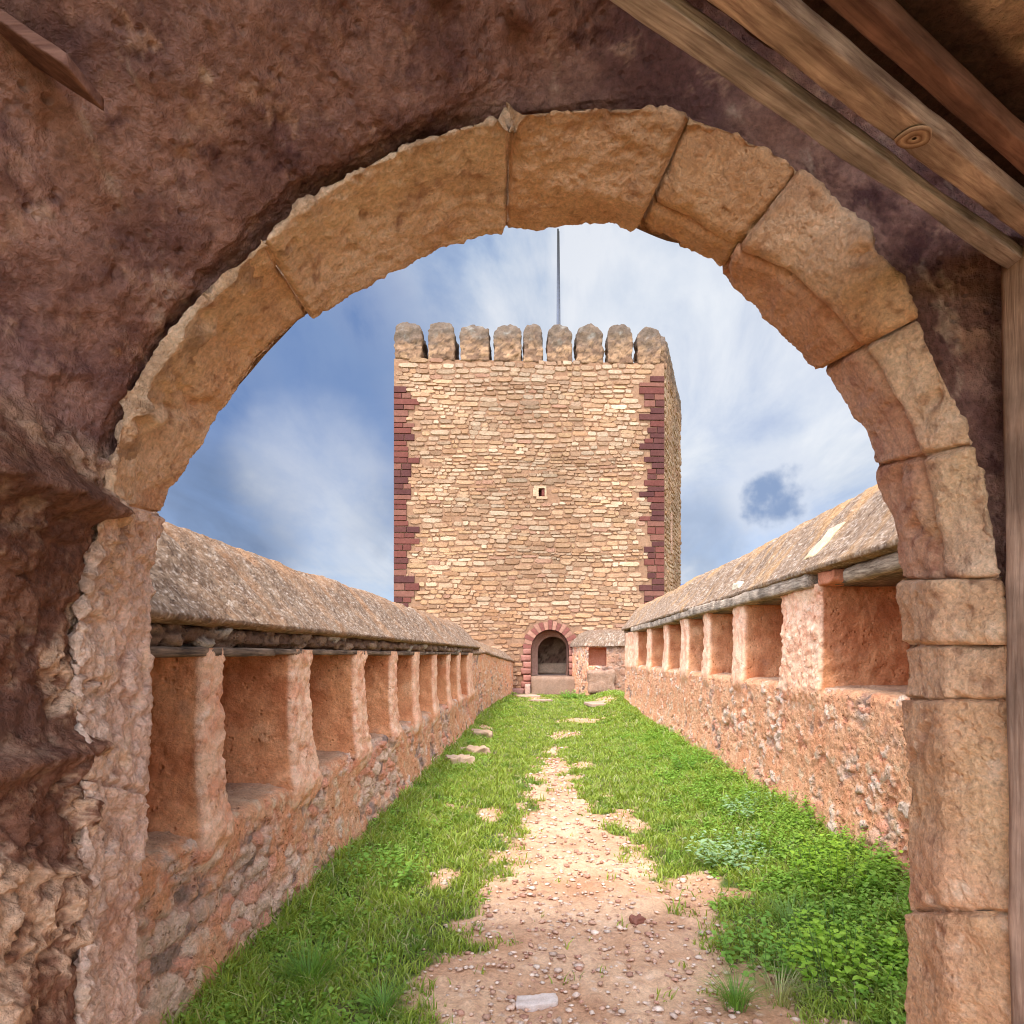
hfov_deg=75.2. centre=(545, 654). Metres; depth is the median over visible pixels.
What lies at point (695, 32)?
timber beam
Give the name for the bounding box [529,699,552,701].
flagstone
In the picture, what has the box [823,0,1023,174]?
timber beam
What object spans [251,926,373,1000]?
grass tuft
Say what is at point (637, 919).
flat stone
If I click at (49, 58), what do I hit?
timber beam
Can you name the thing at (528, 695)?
flagstone
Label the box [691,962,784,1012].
grass tuft
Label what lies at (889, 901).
weeds
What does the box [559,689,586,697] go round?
leafy weed
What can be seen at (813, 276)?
gate arch
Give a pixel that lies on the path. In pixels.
(594, 996)
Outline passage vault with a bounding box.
[0,0,1023,1023]
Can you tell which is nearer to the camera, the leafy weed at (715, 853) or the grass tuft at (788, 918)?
the grass tuft at (788, 918)
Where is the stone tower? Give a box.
[394,322,681,693]
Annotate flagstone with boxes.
[517,694,540,697]
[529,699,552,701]
[584,701,607,706]
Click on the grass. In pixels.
(489, 777)
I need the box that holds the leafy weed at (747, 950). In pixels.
[709,897,818,988]
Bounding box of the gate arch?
[67,102,1010,1023]
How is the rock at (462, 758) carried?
on the path
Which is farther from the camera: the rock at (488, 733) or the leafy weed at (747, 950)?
the rock at (488, 733)
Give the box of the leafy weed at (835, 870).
[784,827,902,892]
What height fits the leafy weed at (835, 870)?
0.358 m
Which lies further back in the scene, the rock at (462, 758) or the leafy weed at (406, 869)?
the rock at (462, 758)
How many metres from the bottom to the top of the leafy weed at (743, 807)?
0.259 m
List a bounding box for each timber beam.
[0,8,103,110]
[610,0,1022,268]
[707,0,1023,236]
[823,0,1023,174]
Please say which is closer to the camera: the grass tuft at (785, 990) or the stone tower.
the grass tuft at (785, 990)
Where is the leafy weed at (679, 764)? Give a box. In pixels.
[670,747,722,769]
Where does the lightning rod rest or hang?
on the stone tower
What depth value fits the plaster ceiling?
1.13 m
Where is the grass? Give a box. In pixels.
[139,689,912,1023]
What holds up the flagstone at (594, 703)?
on the path
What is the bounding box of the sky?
[157,222,878,601]
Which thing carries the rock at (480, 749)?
on the path
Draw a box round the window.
[533,486,546,498]
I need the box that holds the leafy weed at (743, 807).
[717,784,793,816]
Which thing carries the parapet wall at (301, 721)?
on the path
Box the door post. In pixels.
[1001,245,1023,1023]
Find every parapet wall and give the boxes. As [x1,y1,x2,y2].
[135,522,479,1023]
[621,484,911,876]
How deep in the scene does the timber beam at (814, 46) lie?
1.08 m
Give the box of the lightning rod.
[557,229,560,324]
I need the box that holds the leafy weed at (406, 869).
[314,840,423,889]
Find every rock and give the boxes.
[444,754,474,764]
[460,745,490,753]
[471,728,492,737]
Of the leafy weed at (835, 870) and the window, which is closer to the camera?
the leafy weed at (835, 870)
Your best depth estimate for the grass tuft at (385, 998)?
2.98 m
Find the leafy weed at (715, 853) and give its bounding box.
[682,823,792,875]
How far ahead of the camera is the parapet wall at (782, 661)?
5.78 m
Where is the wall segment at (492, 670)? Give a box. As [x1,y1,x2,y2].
[471,640,514,719]
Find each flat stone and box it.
[515,993,557,1011]
[629,913,645,924]
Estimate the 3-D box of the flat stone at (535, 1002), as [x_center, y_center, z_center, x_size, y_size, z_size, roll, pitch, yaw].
[-0.038,1.615,3.071,0.198,0.052,0.112,0,0,0]
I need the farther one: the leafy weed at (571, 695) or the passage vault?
the leafy weed at (571, 695)
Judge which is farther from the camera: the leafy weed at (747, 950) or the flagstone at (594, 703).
the flagstone at (594, 703)
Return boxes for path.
[214,692,906,1023]
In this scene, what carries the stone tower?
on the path
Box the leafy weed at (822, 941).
[769,891,907,990]
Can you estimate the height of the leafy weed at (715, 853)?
0.271 m
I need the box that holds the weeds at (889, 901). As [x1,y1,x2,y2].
[174,691,911,1023]
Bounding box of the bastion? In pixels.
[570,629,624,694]
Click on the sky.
(296, 469)
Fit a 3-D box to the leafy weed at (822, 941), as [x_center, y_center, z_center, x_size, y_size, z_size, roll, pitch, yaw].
[1.422,1.381,3.161,0.702,0.334,0.626,0,0,0]
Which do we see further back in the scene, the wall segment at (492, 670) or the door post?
the wall segment at (492, 670)
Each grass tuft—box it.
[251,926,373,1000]
[331,959,426,1023]
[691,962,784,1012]
[717,944,843,1014]
[746,886,838,929]
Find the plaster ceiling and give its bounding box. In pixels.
[706,0,1023,237]
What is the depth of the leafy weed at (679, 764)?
8.23 m

